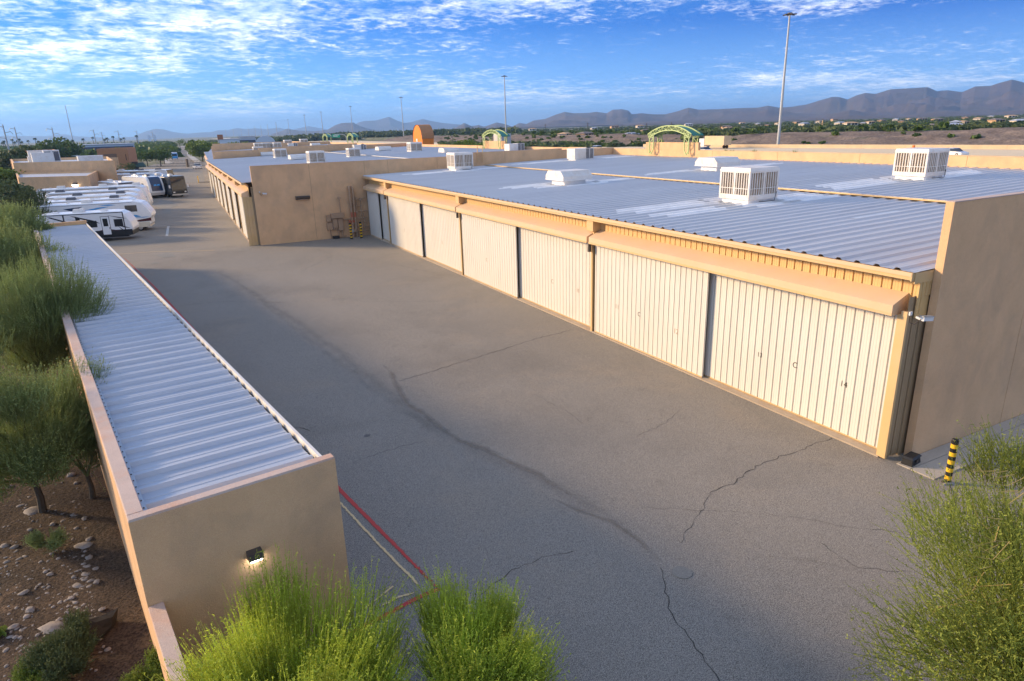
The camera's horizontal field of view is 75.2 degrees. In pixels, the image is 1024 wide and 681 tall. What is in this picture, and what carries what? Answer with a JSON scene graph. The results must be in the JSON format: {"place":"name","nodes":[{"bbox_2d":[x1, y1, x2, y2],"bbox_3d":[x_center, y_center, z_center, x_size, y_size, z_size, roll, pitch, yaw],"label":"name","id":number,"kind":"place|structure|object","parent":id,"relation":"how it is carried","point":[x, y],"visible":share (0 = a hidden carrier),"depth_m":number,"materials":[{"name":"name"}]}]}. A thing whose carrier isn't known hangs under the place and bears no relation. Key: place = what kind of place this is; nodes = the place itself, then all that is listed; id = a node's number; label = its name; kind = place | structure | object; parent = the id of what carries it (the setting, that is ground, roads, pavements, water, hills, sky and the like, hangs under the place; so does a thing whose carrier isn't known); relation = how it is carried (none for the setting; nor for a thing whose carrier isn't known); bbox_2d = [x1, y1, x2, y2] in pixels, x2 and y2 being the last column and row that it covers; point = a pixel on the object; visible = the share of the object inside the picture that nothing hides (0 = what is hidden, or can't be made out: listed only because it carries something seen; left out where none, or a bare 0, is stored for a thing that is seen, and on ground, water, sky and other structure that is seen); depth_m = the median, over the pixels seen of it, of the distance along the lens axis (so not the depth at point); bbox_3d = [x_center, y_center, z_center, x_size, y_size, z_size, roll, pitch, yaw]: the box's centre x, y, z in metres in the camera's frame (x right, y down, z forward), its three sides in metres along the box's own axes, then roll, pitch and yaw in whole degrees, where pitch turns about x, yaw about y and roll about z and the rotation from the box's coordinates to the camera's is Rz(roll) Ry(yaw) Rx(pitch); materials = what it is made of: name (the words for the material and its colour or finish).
{"place":"outdoors","nodes":[
{"label":"outdoors","id":0,"kind":"place"},
{"bbox_2d":[0,134,117,142],"bbox_3d":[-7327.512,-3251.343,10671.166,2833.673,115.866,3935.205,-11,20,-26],"label":"mountain range","id":1,"kind":"structure","parent":0,"point":[24,139],"depth_m":10515.49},
{"bbox_2d":[0,277,154,680],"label":"soil verge","id":2,"kind":"structure","parent":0,"point":[127,637],"depth_m":15.35,"materials":[{"name":"soil"}]},
{"bbox_2d":[0,319,35,417],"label":"palo verde tree","id":3,"kind":"object","parent":2,"relation":"on","point":[2,352],"visible":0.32,"depth_m":20.61,"materials":[{"name":"green plant"}]},
{"bbox_2d":[0,184,56,220],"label":"palo verde tree","id":4,"kind":"object","parent":2,"relation":"on","point":[25,198],"visible":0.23,"depth_m":68.55,"materials":[{"name":"green plant"}]},
{"bbox_2d":[0,197,57,260],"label":"palo verde tree","id":5,"kind":"object","parent":2,"relation":"on","point":[19,215],"visible":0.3,"depth_m":46.66,"materials":[{"name":"green plant"}]},
{"bbox_2d":[7,656,50,680],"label":"shrub","id":6,"kind":"object","parent":2,"relation":"on","point":[18,673],"visible":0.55,"depth_m":12.10,"materials":[{"name":"green plant"}]},
{"bbox_2d":[0,211,76,298],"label":"palo verde tree","id":7,"kind":"object","parent":2,"relation":"on","point":[8,244],"visible":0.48,"depth_m":37.38,"materials":[{"name":"green plant"}]},
{"bbox_2d":[21,525,72,556],"bbox_3d":[-11.275,4.864,16.102,1.002,0.762,0.945,-11,20,-26],"label":"shrub","id":8,"kind":"object","parent":2,"relation":"on","point":[55,542],"visible":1,"depth_m":16.03,"materials":[{"name":"green plant"}]},
{"bbox_2d":[0,284,112,680],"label":"loose rocks","id":9,"kind":"object","parent":2,"relation":"on","point":[50,626],"visible":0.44,"depth_m":15.12,"materials":[{"name":"stone"}]},
{"bbox_2d":[11,621,103,680],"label":"shrub","id":10,"kind":"object","parent":2,"relation":"on","point":[74,660],"visible":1,"depth_m":12.21,"materials":[{"name":"green plant"}]},
{"bbox_2d":[0,347,117,512],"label":"palo verde tree","id":11,"kind":"object","parent":2,"relation":"on","point":[33,447],"visible":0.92,"depth_m":16.50,"materials":[{"name":"green plant"}]},
{"bbox_2d":[0,241,118,381],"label":"palo verde tree","id":12,"kind":"object","parent":2,"relation":"on","point":[30,312],"visible":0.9,"depth_m":23.65,"materials":[{"name":"green plant"}]},
{"bbox_2d":[31,604,94,661],"bbox_3d":[-8.619,5.780,12.830,0.870,0.866,1.276,4,19,18],"label":"shrub","id":13,"kind":"object","parent":2,"relation":"on","point":[78,619],"visible":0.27,"depth_m":12.93,"materials":[{"name":"green plant"}]},
{"bbox_2d":[38,385,105,498],"bbox_3d":[-11.813,2.654,18.204,1.877,3.718,2.325,7,20,25],"label":"palo verde tree","id":14,"kind":"object","parent":2,"relation":"on","point":[81,467],"visible":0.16,"depth_m":18.32,"materials":[{"name":"green plant"}]},
{"bbox_2d":[77,608,117,647],"bbox_3d":[-8.513,5.900,13.475,0.966,0.576,0.743,-10,20,-25],"label":"boulder","id":15,"kind":"object","parent":2,"relation":"on","point":[104,624],"visible":0.43,"depth_m":13.49,"materials":[{"name":"stone"}]},
{"bbox_2d":[117,640,163,680],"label":"shrub","id":16,"kind":"object","parent":2,"relation":"on","point":[152,662],"visible":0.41,"depth_m":12.05,"materials":[{"name":"green plant"}]},
{"bbox_2d":[169,146,192,162],"bbox_3d":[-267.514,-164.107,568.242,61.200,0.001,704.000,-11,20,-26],"label":"street","id":17,"kind":"structure","parent":0,"point":[183,152],"depth_m":314.58,"materials":[{"name":"asphalt"}]},
{"bbox_2d":[118,128,284,139],"bbox_3d":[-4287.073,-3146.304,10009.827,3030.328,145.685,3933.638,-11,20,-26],"label":"mountain range","id":18,"kind":"structure","parent":0,"point":[160,133],"depth_m":9720.85,"materials":[{"name":"stone"}]},
{"bbox_2d":[209,141,329,151],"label":"storage building","id":19,"kind":"structure","parent":0,"point":[228,146],"depth_m":187.75,"materials":[{"name":"paint"}]},
{"bbox_2d":[271,123,379,134],"bbox_3d":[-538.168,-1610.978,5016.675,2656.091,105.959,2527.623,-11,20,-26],"label":"mesa hill","id":20,"kind":"structure","parent":0,"point":[344,127],"depth_m":4832.68,"materials":[{"name":"stone"}]},
{"bbox_2d":[205,141,613,245],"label":"storage building","id":21,"kind":"structure","parent":0,"point":[278,213],"depth_m":62.93,"materials":[{"name":"paint"}]},
{"bbox_2d":[238,195,247,238],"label":"sliding door","id":22,"kind":"structure","parent":21,"relation":"in","point":[240,198],"depth_m":65.07,"materials":[{"name":"paint"}]},
{"bbox_2d":[272,148,286,157],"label":"evaporative cooler","id":23,"kind":"object","parent":21,"relation":"on","point":[280,153],"visible":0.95,"depth_m":110.22,"materials":[{"name":"paint"}]},
{"bbox_2d":[306,151,325,162],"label":"evaporative cooler","id":24,"kind":"object","parent":21,"relation":"on","point":[315,156],"visible":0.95,"depth_m":86.24,"materials":[{"name":"paint"}]},
{"bbox_2d":[350,186,357,236],"bbox_3d":[-15.087,-12.291,63.384,0.518,4.792,0.580,-11,20,-26],"label":"riser pipe","id":25,"kind":"object","parent":21,"relation":"attached to","point":[354,209],"visible":1,"depth_m":63.35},
{"bbox_2d":[406,142,421,151],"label":"evaporative cooler","id":26,"kind":"object","parent":21,"relation":"on","point":[413,146],"visible":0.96,"depth_m":105.76,"materials":[{"name":"paint"}]},
{"bbox_2d":[504,142,524,150],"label":"air conditioner","id":27,"kind":"object","parent":21,"relation":"on","point":[514,146],"visible":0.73,"depth_m":91.68,"materials":[{"name":"paint"}]},
{"bbox_2d":[356,117,484,130],"bbox_3d":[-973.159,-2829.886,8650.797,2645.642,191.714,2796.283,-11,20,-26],"label":"mountain range","id":28,"kind":"structure","parent":0,"point":[387,124],"depth_m":8552.84,"materials":[{"name":"stone"}]},
{"bbox_2d":[413,124,433,143],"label":"arched tower","id":29,"kind":"structure","parent":0,"point":[424,134],"depth_m":132.11,"materials":[{"name":"orange paint"}]},
{"bbox_2d":[482,129,509,148],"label":"truss arch","id":30,"kind":"structure","parent":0,"point":[502,133],"depth_m":99.39,"materials":[{"name":"green metal"}]},
{"bbox_2d":[0,114,1023,167],"bbox_3d":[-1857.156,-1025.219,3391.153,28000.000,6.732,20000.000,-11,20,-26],"label":"desert ground","id":31,"kind":"structure","parent":0,"point":[154,161],"depth_m":1984.34,"materials":[{"name":"soil"}]},
{"bbox_2d":[0,167,24,184],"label":"tree","id":32,"kind":"object","parent":31,"relation":"on","point":[5,174],"visible":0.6,"depth_m":115.85,"materials":[{"name":"green plant"}]},
{"bbox_2d":[0,144,35,169],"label":"tree","id":33,"kind":"object","parent":31,"relation":"on","point":[6,156],"visible":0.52,"depth_m":163.67,"materials":[{"name":"green plant"}]},
{"bbox_2d":[0,178,36,204],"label":"tree","id":34,"kind":"object","parent":31,"relation":"on","point":[7,189],"visible":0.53,"depth_m":88.67,"materials":[{"name":"green plant"}]},
{"bbox_2d":[35,136,72,157],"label":"tree","id":35,"kind":"object","parent":31,"relation":"on","point":[62,149],"visible":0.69,"depth_m":262.44,"materials":[{"name":"green plant"}]},
{"bbox_2d":[16,171,98,197],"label":"tan building","id":36,"kind":"structure","parent":31,"relation":"on","point":[42,180],"depth_m":102.58,"materials":[{"name":"paint"}]},
{"bbox_2d":[10,156,118,180],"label":"tall tan building","id":37,"kind":"structure","parent":31,"relation":"on","point":[105,168],"depth_m":117.49,"materials":[{"name":"paint"}]},
{"bbox_2d":[30,152,54,161],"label":"rooftop unit","id":38,"kind":"object","parent":37,"relation":"on","point":[43,157],"visible":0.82,"depth_m":129.16,"materials":[{"name":"paint"}]},
{"bbox_2d":[76,155,102,160],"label":"rooftop unit","id":39,"kind":"object","parent":37,"relation":"on","point":[91,158],"visible":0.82,"depth_m":128.78,"materials":[{"name":"paint"}]},
{"bbox_2d":[60,141,86,157],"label":"tree","id":40,"kind":"object","parent":31,"relation":"on","point":[75,149],"visible":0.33,"depth_m":273.05,"materials":[{"name":"green plant"}]},
{"bbox_2d":[0,141,184,158],"bbox_3d":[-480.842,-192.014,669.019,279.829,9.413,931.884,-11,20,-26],"label":"distant wood","id":41,"kind":"object","parent":31,"relation":"on","point":[146,146],"visible":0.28,"depth_m":436.88,"materials":[{"name":"green plant"}]},
{"bbox_2d":[78,143,134,151],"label":"warehouse","id":42,"kind":"structure","parent":31,"relation":"on","point":[100,146],"depth_m":347.95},
{"bbox_2d":[96,147,145,169],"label":"office building","id":43,"kind":"structure","parent":31,"relation":"on","point":[123,155],"depth_m":195.70,"materials":[{"name":"brick"}]},
{"bbox_2d":[151,150,169,165],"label":"tree","id":44,"kind":"object","parent":31,"relation":"on","point":[160,155],"visible":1,"depth_m":232.68,"materials":[{"name":"green plant"}]},
{"bbox_2d":[185,139,211,160],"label":"tree","id":45,"kind":"object","parent":31,"relation":"on","point":[200,147],"visible":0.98,"depth_m":268.91,"materials":[{"name":"green plant"}]},
{"bbox_2d":[286,126,522,140],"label":"distant wood","id":46,"kind":"object","parent":31,"relation":"on","point":[367,134],"visible":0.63,"depth_m":671.90,"materials":[{"name":"green plant"}]},
{"bbox_2d":[437,114,1023,146],"bbox_3d":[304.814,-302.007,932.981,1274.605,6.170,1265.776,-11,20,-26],"label":"desert scrub","id":47,"kind":"object","parent":31,"relation":"on","point":[555,143],"visible":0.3,"depth_m":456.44,"materials":[{"name":"green plant"}]},
{"bbox_2d":[777,12,796,143],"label":"light mast","id":48,"kind":"object","parent":31,"relation":"on","point":[789,14],"visible":0.91,"depth_m":176.96,"materials":[{"name":"metal"}]},
{"bbox_2d":[573,147,1023,156],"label":"concrete barrier","id":49,"kind":"object","parent":31,"relation":"on","point":[823,152],"visible":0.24,"depth_m":105.06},
{"bbox_2d":[675,121,1023,140],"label":"scrub belt","id":50,"kind":"object","parent":31,"relation":"on","point":[900,127],"visible":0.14,"depth_m":209.47,"materials":[{"name":"green plant"}]},
{"bbox_2d":[0,0,1023,137],"label":"sky","id":51,"kind":"structure","parent":0,"point":[125,67],"materials":[{"name":"blue"}]},
{"bbox_2d":[102,162,1023,680],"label":"asphalt yard","id":52,"kind":"structure","parent":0,"point":[340,344],"depth_m":19.34,"materials":[{"name":"asphalt"}]},
{"bbox_2d":[36,209,138,238],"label":"caravan trailer","id":53,"kind":"object","parent":52,"relation":"on","point":[104,224],"visible":0.5,"depth_m":65.47,"materials":[{"name":"metal"}]},
{"bbox_2d":[44,195,136,203],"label":"caravan trailer","id":54,"kind":"object","parent":52,"relation":"on","point":[75,200],"visible":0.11,"depth_m":76.39,"materials":[{"name":"plastic"}]},
{"bbox_2d":[44,191,142,200],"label":"caravan trailer","id":55,"kind":"object","parent":52,"relation":"on","point":[103,195],"visible":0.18,"depth_m":80.83,"materials":[{"name":"plastic"}]},
{"bbox_2d":[32,199,155,230],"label":"trailer","id":56,"kind":"object","parent":52,"relation":"on","point":[143,212],"visible":0.48,"depth_m":71.28,"materials":[{"name":"metal"}]},
{"bbox_2d":[36,182,152,204],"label":"caravan trailer","id":57,"kind":"object","parent":52,"relation":"on","point":[144,190],"visible":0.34,"depth_m":90.64,"materials":[{"name":"plastic"}]},
{"bbox_2d":[45,187,147,201],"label":"caravan trailer","id":58,"kind":"object","parent":52,"relation":"on","point":[102,191],"visible":0.19,"depth_m":85.64,"materials":[{"name":"plastic"}]},
{"bbox_2d":[98,179,132,185],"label":"motorhome","id":59,"kind":"object","parent":52,"relation":"on","point":[108,182],"visible":0.17,"depth_m":104.58,"materials":[{"name":"plastic"}]},
{"bbox_2d":[122,174,164,196],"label":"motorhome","id":60,"kind":"object","parent":52,"relation":"on","point":[154,185],"visible":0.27,"depth_m":110.77,"materials":[{"name":"plastic"}]},
{"bbox_2d":[116,168,173,174],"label":"motorhome","id":61,"kind":"object","parent":52,"relation":"on","point":[159,170],"visible":0.13,"depth_m":131.23,"materials":[{"name":"grey paint"}]},
{"bbox_2d":[154,200,177,213],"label":"concrete slab","id":62,"kind":"structure","parent":52,"relation":"on","point":[165,206],"depth_m":98.42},
{"bbox_2d":[146,173,188,196],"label":"motorhome","id":63,"kind":"object","parent":52,"relation":"on","point":[174,185],"visible":0.66,"depth_m":111.10,"materials":[{"name":"grey paint"}]},
{"bbox_2d":[176,171,204,182],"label":"concrete slab","id":64,"kind":"structure","parent":52,"relation":"on","point":[190,177],"depth_m":169.44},
{"bbox_2d":[34,220,353,679],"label":"storage shed","id":65,"kind":"structure","parent":52,"relation":"on","point":[216,466],"depth_m":13.30,"materials":[{"name":"paint"}]},
{"bbox_2d":[246,546,264,562],"bbox_3d":[-4.661,3.907,12.075,0.256,0.180,0.208,-14,22,-34],"label":"wall light","id":66,"kind":"object","parent":65,"relation":"attached to","point":[251,553],"visible":0.87,"depth_m":12.03,"materials":[{"name":"brown metal"}]},
{"bbox_2d":[121,255,434,584],"bbox_3d":[-17.783,-1.019,36.222,0.320,0.001,55.476,-14,21,-33],"label":"red kerb line","id":67,"kind":"object","parent":52,"relation":"on","point":[365,515],"visible":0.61,"depth_m":17.44,"materials":[{"name":"red"}]},
{"bbox_2d":[204,142,406,183],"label":"storage building","id":68,"kind":"structure","parent":52,"relation":"on","point":[336,146],"depth_m":125.61,"materials":[{"name":"paint"}]},
{"bbox_2d":[326,213,346,238],"bbox_3d":[-16.625,-10.859,63.048,1.741,2.361,0.500,-11,20,-26],"label":"electrical cabinet","id":69,"kind":"object","parent":52,"relation":"on","point":[334,224],"visible":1,"depth_m":62.83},
{"bbox_2d":[337,197,369,237],"bbox_3d":[-15.207,-11.844,63.478,3.001,3.890,0.200,-11,20,-26],"label":"gas pipework","id":70,"kind":"object","parent":52,"relation":"on","point":[357,211],"visible":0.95,"depth_m":63.67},
{"bbox_2d":[340,502,416,583],"bbox_3d":[-4.668,4.401,18.104,0.168,0.001,9.099,-14,21,-34],"label":"white line","id":71,"kind":"object","parent":52,"relation":"on","point":[383,548],"visible":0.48,"depth_m":16.20,"materials":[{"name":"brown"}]},
{"bbox_2d":[397,555,576,680],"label":"palo verde tree","id":72,"kind":"object","parent":52,"relation":"on","point":[461,652],"visible":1,"depth_m":10.62,"materials":[{"name":"green plant"}]},
{"bbox_2d":[672,566,691,578],"bbox_3d":[3.806,5.195,14.885,0.440,0.022,0.440,-11,20,-26],"label":"manhole cover","id":73,"kind":"object","parent":52,"relation":"on","point":[681,572],"visible":1,"depth_m":14.87,"materials":[{"name":"metal"}]},
{"bbox_2d":[831,453,1023,680],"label":"palo verde tree","id":74,"kind":"object","parent":52,"relation":"on","point":[1007,629],"visible":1,"depth_m":9.16,"materials":[{"name":"green plant"}]},
{"bbox_2d":[922,460,1023,642],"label":"bare twigs","id":75,"kind":"object","parent":74,"relation":"in","point":[987,538],"visible":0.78,"depth_m":8.94,"materials":[{"name":"plant"}]},
{"bbox_2d":[941,438,958,484],"bbox_3d":[11.910,3.268,18.020,0.290,1.330,0.290,-11,20,-26],"label":"bollard","id":76,"kind":"object","parent":52,"relation":"on","point":[952,453],"visible":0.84,"depth_m":17.95,"materials":[{"name":"yellow metal"}]},
{"bbox_2d":[954,413,1023,638],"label":"palo verde tree","id":77,"kind":"object","parent":52,"relation":"on","point":[1005,461],"visible":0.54,"depth_m":11.31,"materials":[{"name":"green plant"}]},
{"label":"planter soil","id":78,"kind":"structure","parent":52,"relation":"on","visible":0},
{"bbox_2d":[148,602,189,680],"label":"wall","id":79,"kind":"structure","parent":78,"relation":"on","point":[166,639],"depth_m":10.57,"materials":[{"name":"paint"}]},
{"bbox_2d":[138,540,419,680],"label":"shrub","id":80,"kind":"object","parent":78,"relation":"on","point":[265,652],"visible":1,"depth_m":10.25,"materials":[{"name":"green plant"}]},
{"bbox_2d":[223,138,1023,155],"bbox_3d":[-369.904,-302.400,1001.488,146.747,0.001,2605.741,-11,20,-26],"label":"freeway","id":81,"kind":"structure","parent":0,"point":[1005,152],"depth_m":155.33,"materials":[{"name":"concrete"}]},
{"bbox_2d":[699,136,731,148],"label":"box truck","id":82,"kind":"object","parent":81,"relation":"on","point":[708,141],"visible":0.9,"depth_m":183.37,"materials":[{"name":"metal"}]},
{"bbox_2d":[643,144,1023,148],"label":"concrete barrier","id":83,"kind":"object","parent":81,"relation":"on","point":[869,146],"visible":0.66,"depth_m":162.06,"materials":[{"name":"concrete"}]},
{"bbox_2d":[362,142,1023,458],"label":"storage building","id":84,"kind":"structure","parent":0,"point":[810,287],"depth_m":25.25,"materials":[{"name":"paint"}]},
{"bbox_2d":[367,191,381,238],"bbox_3d":[-12.962,-11.910,62.609,0.091,4.300,3.462,-11,20,-26],"label":"sliding door","id":85,"kind":"structure","parent":84,"relation":"in","point":[373,199],"depth_m":62.44,"materials":[{"name":"paint"}]},
{"bbox_2d":[380,194,389,240],"bbox_3d":[-11.340,-11.152,60.094,0.046,4.300,2.997,-11,20,-26],"label":"sliding door","id":86,"kind":"structure","parent":84,"relation":"in","point":[383,203],"depth_m":60.57,"materials":[{"name":"paint"}]},
{"bbox_2d":[388,196,423,256],"bbox_3d":[-8.900,-9.654,55.197,0.091,4.300,7.860,-11,20,-26],"label":"sliding door","id":87,"kind":"structure","parent":84,"relation":"in","point":[405,215],"depth_m":54.80,"materials":[{"name":"paint"}]},
{"bbox_2d":[421,204,461,271],"bbox_3d":[-5.083,-7.678,48.678,0.046,4.300,8.050,-11,20,-26],"label":"sliding door","id":88,"kind":"structure","parent":84,"relation":"in","point":[441,231],"depth_m":48.75,"materials":[{"name":"paint"}]},
{"bbox_2d":[446,152,472,170],"bbox_3d":[-4.926,-17.154,63.900,2.080,1.800,2.055,-11,20,-26],"label":"evaporative cooler","id":89,"kind":"object","parent":84,"relation":"on","point":[458,161],"visible":1,"depth_m":63.19,"materials":[{"name":"paint"}]},
{"bbox_2d":[461,213,517,297],"bbox_3d":[-1.508,-5.550,41.708,0.091,4.300,7.700,-11,20,-26],"label":"sliding door","id":90,"kind":"structure","parent":84,"relation":"in","point":[489,246],"depth_m":41.26,"materials":[{"name":"paint"}]},
{"bbox_2d":[518,227,590,325],"bbox_3d":[2.234,-3.615,35.325,0.046,4.300,7.890,-11,20,-26],"label":"sliding door","id":91,"kind":"structure","parent":84,"relation":"in","point":[555,271],"depth_m":35.14,"materials":[{"name":"paint"}]},
{"bbox_2d":[546,169,591,185],"bbox_3d":[3.884,-11.109,45.548,2.340,1.100,2.380,-11,20,-26],"label":"vent hood","id":92,"kind":"object","parent":84,"relation":"on","point":[565,177],"visible":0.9,"depth_m":44.79,"materials":[{"name":"paint"}]},
{"bbox_2d":[567,147,593,160],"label":"air conditioner","id":93,"kind":"object","parent":84,"relation":"on","point":[586,153],"visible":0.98,"depth_m":68.47,"materials":[{"name":"paint"}]},
{"bbox_2d":[594,245,709,377],"bbox_3d":[5.699,-1.548,28.557,0.091,4.300,7.380,-11,20,-26],"label":"sliding door","id":94,"kind":"structure","parent":84,"relation":"in","point":[657,309],"depth_m":28.00,"materials":[{"name":"paint"}]},
{"bbox_2d":[648,125,703,154],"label":"truss arch","id":95,"kind":"structure","parent":84,"relation":"on","point":[658,131],"depth_m":65.58,"materials":[{"name":"green metal"}]},
{"bbox_2d":[694,156,740,170],"bbox_3d":[15.374,-13.159,49.752,2.340,1.100,2.380,-11,20,-26],"label":"vent hood","id":96,"kind":"object","parent":84,"relation":"on","point":[716,163],"visible":0.85,"depth_m":48.98,"materials":[{"name":"paint"}]},
{"bbox_2d":[719,165,779,203],"bbox_3d":[11.651,-7.577,32.526,2.080,1.800,2.055,-11,20,-26],"label":"evaporative cooler","id":97,"kind":"object","parent":84,"relation":"on","point":[746,184],"visible":0.98,"depth_m":31.88,"materials":[{"name":"paint"}]},
{"bbox_2d":[704,273,896,448],"bbox_3d":[9.292,0.304,22.445,0.046,4.300,7.570,-11,20,-26],"label":"sliding door","id":98,"kind":"structure","parent":84,"relation":"in","point":[825,363],"depth_m":21.90,"materials":[{"name":"paint"}]},
{"bbox_2d":[892,147,949,180],"bbox_3d":[23.354,-10.024,37.899,2.080,1.800,2.055,-11,20,-26],"label":"evaporative cooler","id":99,"kind":"object","parent":84,"relation":"on","point":[919,163],"visible":1,"depth_m":37.29,"materials":[{"name":"paint"}]},
{"bbox_2d":[384,127,1023,146],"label":"cut slope","id":100,"kind":"structure","parent":0,"point":[1004,136],"depth_m":180.59,"materials":[{"name":"soil"}]},
{"bbox_2d":[444,121,980,143],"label":"bank scrub","id":101,"kind":"object","parent":100,"relation":"on","point":[866,126],"visible":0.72,"depth_m":217.25,"materials":[{"name":"green plant"}]},
{"bbox_2d":[454,80,1023,128],"bbox_3d":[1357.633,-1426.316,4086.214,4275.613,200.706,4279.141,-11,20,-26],"label":"mountain range","id":102,"kind":"structure","parent":0,"point":[1003,96],"depth_m":3508.21,"materials":[{"name":"stone"}]},
{"bbox_2d":[618,109,1023,125],"bbox_3d":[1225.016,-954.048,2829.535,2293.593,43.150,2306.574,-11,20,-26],"label":"foothills","id":103,"kind":"structure","parent":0,"point":[849,114],"depth_m":2331.03,"materials":[{"name":"soil"}]},
{"bbox_2d":[897,414,1023,479],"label":"pavement","id":104,"kind":"structure","parent":0,"point":[931,459],"depth_m":19.87,"materials":[{"name":"concrete"}]},
{"bbox_2d":[901,451,921,466],"bbox_3d":[11.549,3.422,19.227,0.540,0.250,0.348,-14,21,-33],"label":"bait box","id":105,"kind":"object","parent":104,"relation":"on","point":[910,459],"visible":1,"depth_m":19.11,"materials":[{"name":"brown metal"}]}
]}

